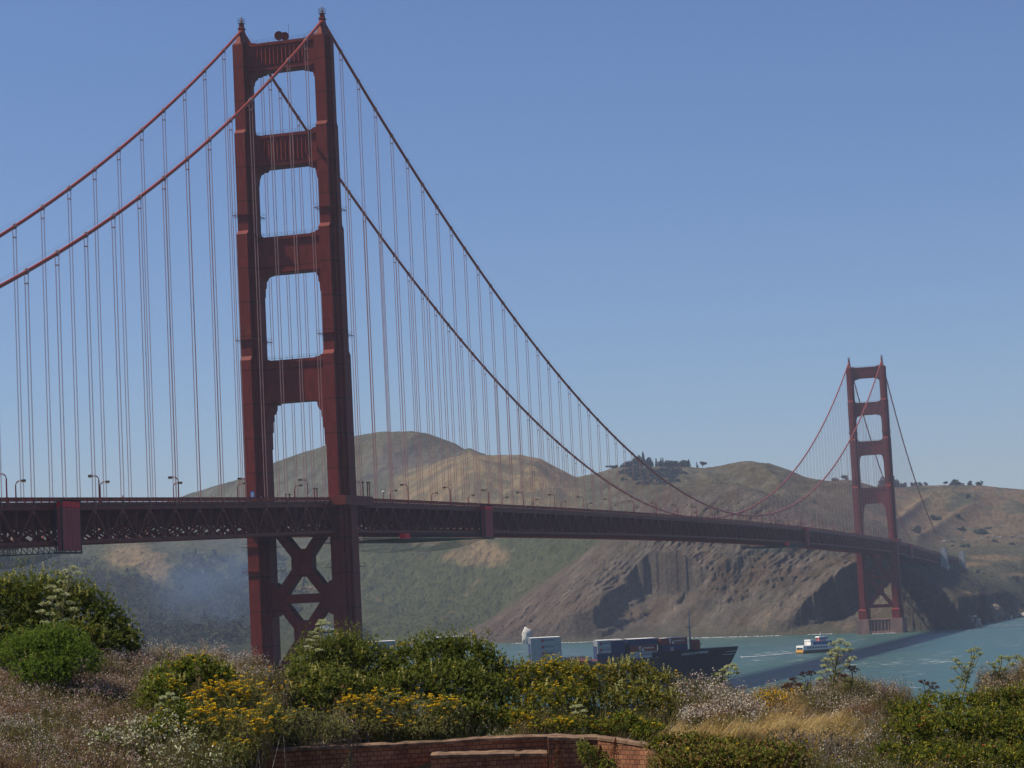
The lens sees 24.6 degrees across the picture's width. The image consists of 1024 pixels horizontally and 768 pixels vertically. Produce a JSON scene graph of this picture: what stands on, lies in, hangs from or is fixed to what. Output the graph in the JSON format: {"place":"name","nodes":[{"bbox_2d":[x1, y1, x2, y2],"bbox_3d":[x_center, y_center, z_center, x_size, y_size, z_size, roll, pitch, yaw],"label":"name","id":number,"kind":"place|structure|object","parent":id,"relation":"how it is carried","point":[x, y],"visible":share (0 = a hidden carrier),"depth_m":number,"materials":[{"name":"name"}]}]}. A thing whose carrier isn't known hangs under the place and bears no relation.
{"place":"outdoors","nodes":[
{"label":"outdoors","id":0,"kind":"place"},
{"bbox_2d":[0,655,1012,767],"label":"ground","id":1,"kind":"structure","parent":0,"point":[427,765],"depth_m":41.14,"materials":[{"name":"soil"}]},
{"bbox_2d":[0,619,107,693],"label":"green bush","id":2,"kind":"object","parent":1,"relation":"on","point":[36,643],"visible":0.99,"depth_m":40.14,"materials":[{"name":"green plant"}]},
{"bbox_2d":[35,565,82,653],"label":"hemlock plant","id":3,"kind":"object","parent":1,"relation":"on","point":[66,594],"visible":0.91,"depth_m":41.61,"materials":[{"name":"green plant"}]},
{"bbox_2d":[0,558,146,672],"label":"lupine bush","id":4,"kind":"object","parent":1,"relation":"on","point":[29,595],"visible":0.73,"depth_m":42.93,"materials":[{"name":"green plant"}]},
{"bbox_2d":[0,645,192,767],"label":"wildflowers","id":5,"kind":"object","parent":1,"relation":"on","point":[32,735],"visible":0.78,"depth_m":37.98,"materials":[{"name":"beige plant"}]},
{"bbox_2d":[79,728,121,750],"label":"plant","id":6,"kind":"object","parent":1,"relation":"on","point":[100,735],"visible":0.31,"depth_m":36.93,"materials":[{"name":"green plant"}]},
{"bbox_2d":[100,727,125,743],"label":"hemlock plant","id":7,"kind":"object","parent":1,"relation":"on","point":[117,732],"visible":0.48,"depth_m":37.15,"materials":[{"name":"white plant"}]},
{"bbox_2d":[64,712,244,767],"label":"wildflowers","id":8,"kind":"object","parent":1,"relation":"on","point":[197,760],"visible":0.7,"depth_m":36.94,"materials":[{"name":"white plant"}]},
{"bbox_2d":[153,692,181,732],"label":"hemlock plant","id":9,"kind":"object","parent":1,"relation":"on","point":[174,698],"visible":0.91,"depth_m":38.05,"materials":[{"name":"white plant"}]},
{"bbox_2d":[129,648,243,745],"bbox_3d":[-5.685,5.492,38.957,1.811,2.126,3.040,-4,-5,16],"label":"green bush","id":10,"kind":"object","parent":1,"relation":"on","point":[160,685],"visible":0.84,"depth_m":39.35,"materials":[{"name":"green plant"}]},
{"bbox_2d":[122,636,282,691],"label":"wildflowers","id":11,"kind":"object","parent":1,"relation":"on","point":[238,666],"visible":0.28,"depth_m":43.33,"materials":[{"name":"beige plant"}]},
{"bbox_2d":[173,674,292,767],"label":"golden bush","id":12,"kind":"object","parent":1,"relation":"on","point":[225,733],"visible":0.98,"depth_m":37.80,"materials":[{"name":"yellow plant"}]},
{"bbox_2d":[245,665,301,715],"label":"dry bush","id":13,"kind":"object","parent":1,"relation":"on","point":[280,684],"visible":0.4,"depth_m":41.29,"materials":[{"name":"brown plant"}]},
{"bbox_2d":[268,699,360,746],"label":"sage bush","id":14,"kind":"object","parent":1,"relation":"on","point":[309,729],"visible":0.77,"depth_m":39.89,"materials":[{"name":"green plant"}]},
{"bbox_2d":[302,619,329,670],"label":"hemlock plant","id":15,"kind":"object","parent":1,"relation":"on","point":[318,637],"visible":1,"depth_m":42.13,"materials":[{"name":"green plant"}]},
{"bbox_2d":[276,618,419,719],"bbox_3d":[-2.959,5.258,42.046,2.547,2.150,2.581,-4,-5,16],"label":"lupine bush","id":16,"kind":"object","parent":1,"relation":"on","point":[330,680],"visible":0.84,"depth_m":41.95,"materials":[{"name":"green plant"}]},
{"bbox_2d":[342,750,354,767],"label":"dock plant","id":17,"kind":"object","parent":1,"relation":"on","point":[349,756],"visible":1,"depth_m":37.99,"materials":[{"name":"brown plant"}]},
{"bbox_2d":[326,705,374,744],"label":"dry bush","id":18,"kind":"object","parent":1,"relation":"on","point":[348,740],"visible":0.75,"depth_m":40.37,"materials":[{"name":"brown plant"}]},
{"bbox_2d":[330,686,472,742],"bbox_3d":[-1.939,5.832,40.855,2.528,1.163,1.329,-3,-5,4],"label":"golden bush","id":19,"kind":"object","parent":1,"relation":"on","point":[371,711],"visible":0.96,"depth_m":40.75,"materials":[{"name":"yellow plant"}]},
{"bbox_2d":[380,618,522,732],"bbox_3d":[-1.144,5.354,42.277,2.568,2.303,2.657,-2,-5,-7],"label":"lupine bush","id":20,"kind":"object","parent":1,"relation":"on","point":[463,672],"visible":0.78,"depth_m":42.08,"materials":[{"name":"green plant"}]},
{"bbox_2d":[253,733,680,767],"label":"brick parapet","id":21,"kind":"structure","parent":1,"relation":"on","point":[416,753],"depth_m":39.93,"materials":[{"name":"brick"}]},
{"bbox_2d":[431,750,547,767],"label":"brick step","id":22,"kind":"object","parent":1,"relation":"on","point":[499,759],"visible":1,"depth_m":39.60,"materials":[{"name":"brick"}]},
{"bbox_2d":[496,651,597,728],"bbox_3d":[0.557,5.644,42.024,1.871,1.718,2.171,-4,-5,16],"label":"yellow lupine bush","id":23,"kind":"object","parent":1,"relation":"on","point":[566,683],"visible":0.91,"depth_m":42.16,"materials":[{"name":"green plant"}]},
{"bbox_2d":[549,740,563,767],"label":"dock plant","id":24,"kind":"object","parent":1,"relation":"on","point":[557,757],"visible":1,"depth_m":38.40,"materials":[{"name":"brown plant"}]},
{"bbox_2d":[547,734,585,767],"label":"brick pier","id":25,"kind":"structure","parent":1,"relation":"on","point":[569,757],"depth_m":39.42,"materials":[{"name":"brick"}]},
{"bbox_2d":[570,704,590,734],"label":"yarrow plant","id":26,"kind":"object","parent":1,"relation":"on","point":[576,712],"visible":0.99,"depth_m":40.97,"materials":[{"name":"green plant"}]},
{"bbox_2d":[143,661,1023,767],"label":"herbs","id":27,"kind":"object","parent":1,"relation":"on","point":[471,730],"visible":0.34,"depth_m":40.79,"materials":[{"name":"green plant"}]},
{"bbox_2d":[510,705,668,740],"bbox_3d":[1.400,6.110,40.995,2.910,0.921,1.142,-4,-5,16],"label":"shrub","id":28,"kind":"object","parent":1,"relation":"on","point":[641,726],"visible":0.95,"depth_m":40.89,"materials":[{"name":"green plant"}]},
{"bbox_2d":[575,737,620,767],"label":"vine","id":29,"kind":"object","parent":1,"relation":"on","point":[588,749],"visible":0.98,"depth_m":38.20,"materials":[{"name":"green plant"}]},
{"bbox_2d":[572,652,688,722],"bbox_3d":[2.187,5.733,42.490,2.292,1.728,1.888,-4,-5,16],"label":"green bush","id":30,"kind":"object","parent":1,"relation":"on","point":[639,690],"visible":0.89,"depth_m":42.36,"materials":[{"name":"green plant"}]},
{"bbox_2d":[665,669,773,732],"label":"wildflowers","id":31,"kind":"object","parent":1,"relation":"on","point":[710,701],"visible":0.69,"depth_m":41.39,"materials":[{"name":"white plant"}]},
{"bbox_2d":[709,662,739,687],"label":"yarrow plant","id":32,"kind":"object","parent":1,"relation":"on","point":[730,672],"visible":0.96,"depth_m":42.81,"materials":[{"name":"green plant"}]},
{"bbox_2d":[640,727,819,767],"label":"bramble bush","id":33,"kind":"object","parent":1,"relation":"on","point":[743,755],"visible":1,"depth_m":37.18,"materials":[{"name":"green plant"}]},
{"bbox_2d":[737,683,802,710],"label":"wildflowers","id":34,"kind":"object","parent":1,"relation":"on","point":[769,694],"visible":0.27,"depth_m":42.43,"materials":[{"name":"plant"}]},
{"bbox_2d":[660,697,880,765],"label":"dry grass","id":35,"kind":"structure","parent":1,"relation":"on","point":[783,721],"depth_m":39.95,"materials":[{"name":"beige plant"}]},
{"bbox_2d":[781,671,817,697],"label":"dried umbel plant","id":36,"kind":"object","parent":1,"relation":"on","point":[799,684],"visible":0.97,"depth_m":42.62,"materials":[{"name":"brown plant"}]},
{"bbox_2d":[754,720,861,764],"bbox_3d":[4.907,6.546,38.472,1.895,2.023,1.161,-4,-5,16],"label":"dry bush","id":37,"kind":"object","parent":1,"relation":"on","point":[827,744],"visible":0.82,"depth_m":38.48,"materials":[{"name":"brown plant"}]},
{"bbox_2d":[815,638,856,700],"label":"hemlock plant","id":38,"kind":"object","parent":1,"relation":"on","point":[826,660],"visible":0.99,"depth_m":42.48,"materials":[{"name":"green plant"}]},
{"bbox_2d":[757,669,920,728],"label":"wildflowers","id":39,"kind":"object","parent":1,"relation":"on","point":[873,697],"visible":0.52,"depth_m":42.16,"materials":[{"name":"beige plant"}]},
{"bbox_2d":[791,709,912,767],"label":"wildflowers","id":40,"kind":"object","parent":1,"relation":"on","point":[873,724],"visible":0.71,"depth_m":38.43,"materials":[{"name":"beige plant"}]},
{"bbox_2d":[915,679,938,704],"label":"dried umbel plant","id":41,"kind":"object","parent":1,"relation":"on","point":[926,683],"visible":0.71,"depth_m":42.58,"materials":[{"name":"brown plant"}]},
{"bbox_2d":[864,680,1023,767],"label":"ice plant bush","id":42,"kind":"object","parent":1,"relation":"on","point":[966,727],"visible":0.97,"depth_m":39.47,"materials":[{"name":"green plant"}]},
{"bbox_2d":[949,647,982,700],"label":"fennel plant","id":43,"kind":"object","parent":1,"relation":"on","point":[965,673],"visible":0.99,"depth_m":42.83,"materials":[{"name":"green plant"}]},
{"bbox_2d":[964,648,1023,730],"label":"wildflowers","id":44,"kind":"object","parent":1,"relation":"on","point":[987,679],"visible":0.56,"depth_m":42.64,"materials":[{"name":"beige plant"}]},
{"bbox_2d":[986,654,1023,679],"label":"fennel plant","id":45,"kind":"object","parent":1,"relation":"on","point":[1003,658],"visible":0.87,"depth_m":42.90,"materials":[{"name":"green plant"}]},
{"bbox_2d":[0,431,1023,662],"bbox_3d":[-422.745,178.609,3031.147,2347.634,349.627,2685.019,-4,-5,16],"label":"hills","id":46,"kind":"structure","parent":0,"point":[506,590],"depth_m":2722.70,"materials":[{"name":"soil"}]},
{"bbox_2d":[0,548,309,644],"bbox_3d":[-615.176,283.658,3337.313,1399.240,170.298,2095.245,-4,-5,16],"label":"fog","id":47,"kind":"object","parent":46,"relation":"on","point":[163,629],"visible":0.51,"depth_m":2836.10,"materials":[{"name":"grey"}]},
{"bbox_2d":[623,460,632,467],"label":"broadleaf tree","id":48,"kind":"object","parent":46,"relation":"on","point":[629,463],"visible":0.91,"depth_m":3230.46,"materials":[{"name":"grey plant"}]},
{"bbox_2d":[628,470,639,476],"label":"broadleaf tree","id":49,"kind":"object","parent":46,"relation":"on","point":[636,473],"visible":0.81,"depth_m":3117.27,"materials":[{"name":"grey plant"}]},
{"bbox_2d":[633,455,643,466],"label":"broadleaf tree","id":50,"kind":"object","parent":46,"relation":"on","point":[636,462],"visible":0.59,"depth_m":3231.76,"materials":[{"name":"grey plant"}]},
{"bbox_2d":[640,452,646,465],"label":"conifer tree","id":51,"kind":"object","parent":46,"relation":"on","point":[643,459],"visible":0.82,"depth_m":3232.35,"materials":[{"name":"green plant"}]},
{"bbox_2d":[639,474,648,479],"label":"broadleaf tree","id":52,"kind":"object","parent":46,"relation":"on","point":[645,477],"visible":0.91,"depth_m":3086.78,"materials":[{"name":"green plant"}]},
{"bbox_2d":[658,471,668,477],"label":"broadleaf tree","id":53,"kind":"object","parent":46,"relation":"on","point":[662,474],"visible":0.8,"depth_m":3099.09,"materials":[{"name":"green plant"}]},
{"bbox_2d":[663,460,669,466],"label":"broadleaf tree","id":54,"kind":"object","parent":46,"relation":"on","point":[666,463],"visible":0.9,"depth_m":3216.89,"materials":[{"name":"green plant"}]},
{"bbox_2d":[664,460,674,466],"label":"broadleaf tree","id":55,"kind":"object","parent":46,"relation":"on","point":[671,462],"visible":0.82,"depth_m":3223.95,"materials":[{"name":"green plant"}]},
{"bbox_2d":[666,472,678,478],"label":"broadleaf tree","id":56,"kind":"object","parent":46,"relation":"on","point":[672,475],"visible":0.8,"depth_m":3090.02,"materials":[{"name":"green plant"}]},
{"bbox_2d":[679,460,688,466],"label":"broadleaf tree","id":57,"kind":"object","parent":46,"relation":"on","point":[685,464],"visible":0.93,"depth_m":3204.50,"materials":[{"name":"green plant"}]},
{"bbox_2d":[910,526,920,532],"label":"shrub","id":58,"kind":"object","parent":46,"relation":"on","point":[918,530],"visible":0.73,"depth_m":2848.92,"materials":[{"name":"green plant"}]},
{"bbox_2d":[930,515,941,519],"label":"shrub","id":59,"kind":"object","parent":46,"relation":"on","point":[933,517],"visible":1,"depth_m":2955.41,"materials":[{"name":"green plant"}]},
{"bbox_2d":[949,479,960,484],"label":"broadleaf tree","id":60,"kind":"object","parent":46,"relation":"on","point":[957,482],"visible":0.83,"depth_m":3180.19,"materials":[{"name":"green plant"}]},
{"bbox_2d":[959,543,969,547],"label":"shrub","id":61,"kind":"object","parent":46,"relation":"on","point":[965,545],"visible":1,"depth_m":2829.43,"materials":[{"name":"green plant"}]},
{"bbox_2d":[973,529,987,533],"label":"shrub","id":62,"kind":"object","parent":46,"relation":"on","point":[980,531],"visible":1,"depth_m":2906.17,"materials":[{"name":"green plant"}]},
{"bbox_2d":[0,0,1023,501],"label":"sky","id":63,"kind":"structure","parent":0,"point":[698,212],"materials":[{"name":"blue"}]},
{"bbox_2d":[592,745,603,767],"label":"dock plant","id":64,"kind":"object","parent":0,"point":[600,751],"visible":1,"depth_m":38.20,"materials":[{"name":"brown plant"}]},
{"bbox_2d":[606,738,619,767],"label":"dock plant","id":65,"kind":"object","parent":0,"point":[615,745],"visible":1,"depth_m":38.20,"materials":[{"name":"brown plant"}]},
{"bbox_2d":[312,617,1023,731],"bbox_3d":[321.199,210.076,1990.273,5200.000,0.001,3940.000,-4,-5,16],"label":"water","id":66,"kind":"structure","parent":0,"point":[914,657],"depth_m":1388.40,"materials":[{"name":"liquid"}]},
{"bbox_2d":[0,7,958,703],"bbox_3d":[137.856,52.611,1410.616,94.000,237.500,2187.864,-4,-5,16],"label":"suspension bridge","id":67,"kind":"structure","parent":66,"relation":"in","point":[344,515],"depth_m":730.48,"materials":[{"name":"red paint"}]},
{"bbox_2d":[1,473,7,496],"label":"street lamp","id":68,"kind":"object","parent":67,"relation":"on","point":[6,485],"visible":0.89,"depth_m":527.12,"materials":[{"name":"metal"}]},
{"bbox_2d":[15,479,25,496],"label":"street lamp","id":69,"kind":"object","parent":67,"relation":"on","point":[23,480],"visible":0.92,"depth_m":577.22,"materials":[{"name":"metal"}]},
{"bbox_2d":[0,499,82,556],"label":"maintenance scaffold","id":70,"kind":"object","parent":67,"relation":"on","point":[68,534],"visible":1,"depth_m":542.84,"materials":[{"name":"metal"}]},
{"bbox_2d":[88,475,99,496],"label":"street lamp","id":71,"kind":"object","parent":67,"relation":"on","point":[89,476],"visible":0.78,"depth_m":570.98,"materials":[{"name":"metal"}]},
{"bbox_2d":[168,476,179,501],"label":"street lamp","id":72,"kind":"object","parent":67,"relation":"on","point":[169,477],"visible":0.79,"depth_m":614.85,"materials":[{"name":"metal"}]},
{"bbox_2d":[237,478,247,496],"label":"street lamp","id":73,"kind":"object","parent":67,"relation":"on","point":[246,484],"visible":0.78,"depth_m":658.61,"materials":[{"name":"metal"}]},
{"bbox_2d":[274,31,282,39],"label":"dish antenna","id":74,"kind":"object","parent":67,"relation":"on","point":[277,34],"visible":1,"depth_m":739.94,"materials":[{"name":"red paint"}]},
{"bbox_2d":[282,32,288,39],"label":"dish antenna","id":75,"kind":"object","parent":67,"relation":"on","point":[285,34],"visible":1,"depth_m":741.00,"materials":[{"name":"red paint"}]},
{"bbox_2d":[325,504,493,543],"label":"maintenance scaffold","id":76,"kind":"object","parent":67,"relation":"hanging from","point":[486,518],"visible":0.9,"depth_m":839.80,"materials":[{"name":"metal"}]},
{"bbox_2d":[740,527,809,548],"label":"maintenance scaffold","id":77,"kind":"object","parent":67,"relation":"on","point":[806,538],"visible":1,"depth_m":1509.25,"materials":[{"name":"metal"}]},
{"bbox_2d":[876,544,912,559],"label":"maintenance scaffold","id":78,"kind":"object","parent":67,"relation":"on","point":[910,551],"visible":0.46,"depth_m":2036.70,"materials":[{"name":"metal"}]},
{"bbox_2d":[940,547,965,569],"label":"anchorage","id":79,"kind":"object","parent":67,"relation":"on","point":[944,558],"visible":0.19,"depth_m":2268.57,"materials":[{"name":"grey concrete"}]},
{"bbox_2d":[299,607,738,699],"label":"container ship","id":80,"kind":"object","parent":66,"relation":"on","point":[695,657],"visible":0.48,"depth_m":1064.19,"materials":[{"name":"black paint"}]},
{"bbox_2d":[531,656,561,663],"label":"shipping container","id":81,"kind":"object","parent":80,"relation":"on","point":[534,659],"visible":0.45,"depth_m":1055.27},
{"bbox_2d":[531,650,561,656],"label":"shipping container","id":82,"kind":"object","parent":81,"relation":"on","point":[541,653],"visible":0.91,"depth_m":1055.60,"materials":[{"name":"metal"}]},
{"bbox_2d":[531,643,561,650],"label":"shipping container","id":83,"kind":"object","parent":82,"relation":"on","point":[541,647],"visible":1,"depth_m":1055.86,"materials":[{"name":"metal"}]},
{"bbox_2d":[530,637,560,644],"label":"shipping container","id":84,"kind":"object","parent":83,"relation":"on","point":[548,640],"visible":1,"depth_m":1056.13,"materials":[{"name":"metal"}]},
{"bbox_2d":[597,653,610,659],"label":"shipping container","id":85,"kind":"object","parent":80,"relation":"on","point":[602,656],"visible":0.86,"depth_m":1056.93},
{"bbox_2d":[597,646,612,653],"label":"shipping container","id":86,"kind":"object","parent":85,"relation":"on","point":[603,649],"visible":1,"depth_m":1057.24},
{"bbox_2d":[597,640,610,646],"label":"shipping container","id":87,"kind":"object","parent":86,"relation":"on","point":[603,643],"visible":1,"depth_m":1057.48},
{"bbox_2d":[611,652,624,658],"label":"shipping container","id":88,"kind":"object","parent":80,"relation":"on","point":[615,655],"visible":0.81,"depth_m":1057.35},
{"bbox_2d":[611,646,624,652],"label":"shipping container","id":89,"kind":"object","parent":88,"relation":"on","point":[620,649],"visible":1,"depth_m":1057.60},
{"bbox_2d":[611,640,624,646],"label":"shipping container","id":90,"kind":"object","parent":89,"relation":"on","point":[616,643],"visible":1,"depth_m":1057.86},
{"bbox_2d":[630,651,657,657],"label":"shipping container","id":91,"kind":"object","parent":80,"relation":"on","point":[646,654],"visible":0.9,"depth_m":1058.01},
{"bbox_2d":[630,644,656,651],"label":"shipping container","id":92,"kind":"object","parent":91,"relation":"on","point":[639,648],"visible":1,"depth_m":1058.29,"materials":[{"name":"metal"}]},
{"bbox_2d":[627,638,657,645],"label":"shipping container","id":93,"kind":"object","parent":92,"relation":"on","point":[644,641],"visible":1,"depth_m":1058.55,"materials":[{"name":"metal"}]},
{"bbox_2d":[660,644,673,650],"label":"shipping container","id":94,"kind":"object","parent":80,"relation":"on","point":[665,647],"visible":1,"depth_m":1062.31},
{"bbox_2d":[674,644,687,650],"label":"shipping container","id":95,"kind":"object","parent":80,"relation":"on","point":[680,647],"visible":1,"depth_m":1062.70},
{"bbox_2d":[660,637,686,644],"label":"shipping container","id":96,"kind":"object","parent":95,"relation":"on","point":[668,641],"visible":1,"depth_m":1062.78,"materials":[{"name":"metal"}]},
{"bbox_2d":[522,627,532,643],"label":"rock","id":97,"kind":"object","parent":66,"relation":"in","point":[527,633],"visible":0.72,"depth_m":2233.74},
{"bbox_2d":[747,653,791,656],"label":"wake","id":98,"kind":"object","parent":66,"relation":"on","point":[770,655],"visible":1,"depth_m":1472.82,"materials":[{"name":"white liquid"}]},
{"bbox_2d":[796,632,835,653],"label":"ferry","id":99,"kind":"object","parent":66,"relation":"on","point":[820,644],"visible":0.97,"depth_m":1483.29,"materials":[{"name":"white metal"}]},
{"bbox_2d":[969,616,982,627],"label":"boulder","id":100,"kind":"object","parent":66,"relation":"in","point":[978,624],"visible":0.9,"depth_m":1976.61,"materials":[{"name":"stone"}]},
{"bbox_2d":[989,604,1003,621],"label":"boulder","id":101,"kind":"object","parent":66,"relation":"in","point":[996,613],"visible":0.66,"depth_m":2186.14,"materials":[{"name":"stone"}]},
{"bbox_2d":[1003,612,1010,619],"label":"boulder","id":102,"kind":"object","parent":66,"relation":"in","point":[1007,615],"visible":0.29,"depth_m":2262.75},
{"bbox_2d":[1010,612,1023,617],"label":"boulder","id":103,"kind":"object","parent":66,"relation":"in","point":[1017,615],"visible":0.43,"depth_m":2336.85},
{"bbox_2d":[833,665,860,696],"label":"dried umbel plant","id":104,"kind":"object","parent":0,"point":[852,679],"visible":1,"depth_m":42.78,"materials":[{"name":"brown plant"}]},
{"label":"shipping container","id":105,"kind":"object","parent":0,"visible":0},
{"bbox_2d":[369,641,394,647],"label":"shipping container","id":106,"kind":"object","parent":105,"relation":"on","point":[388,643],"visible":0.35,"depth_m":1051.98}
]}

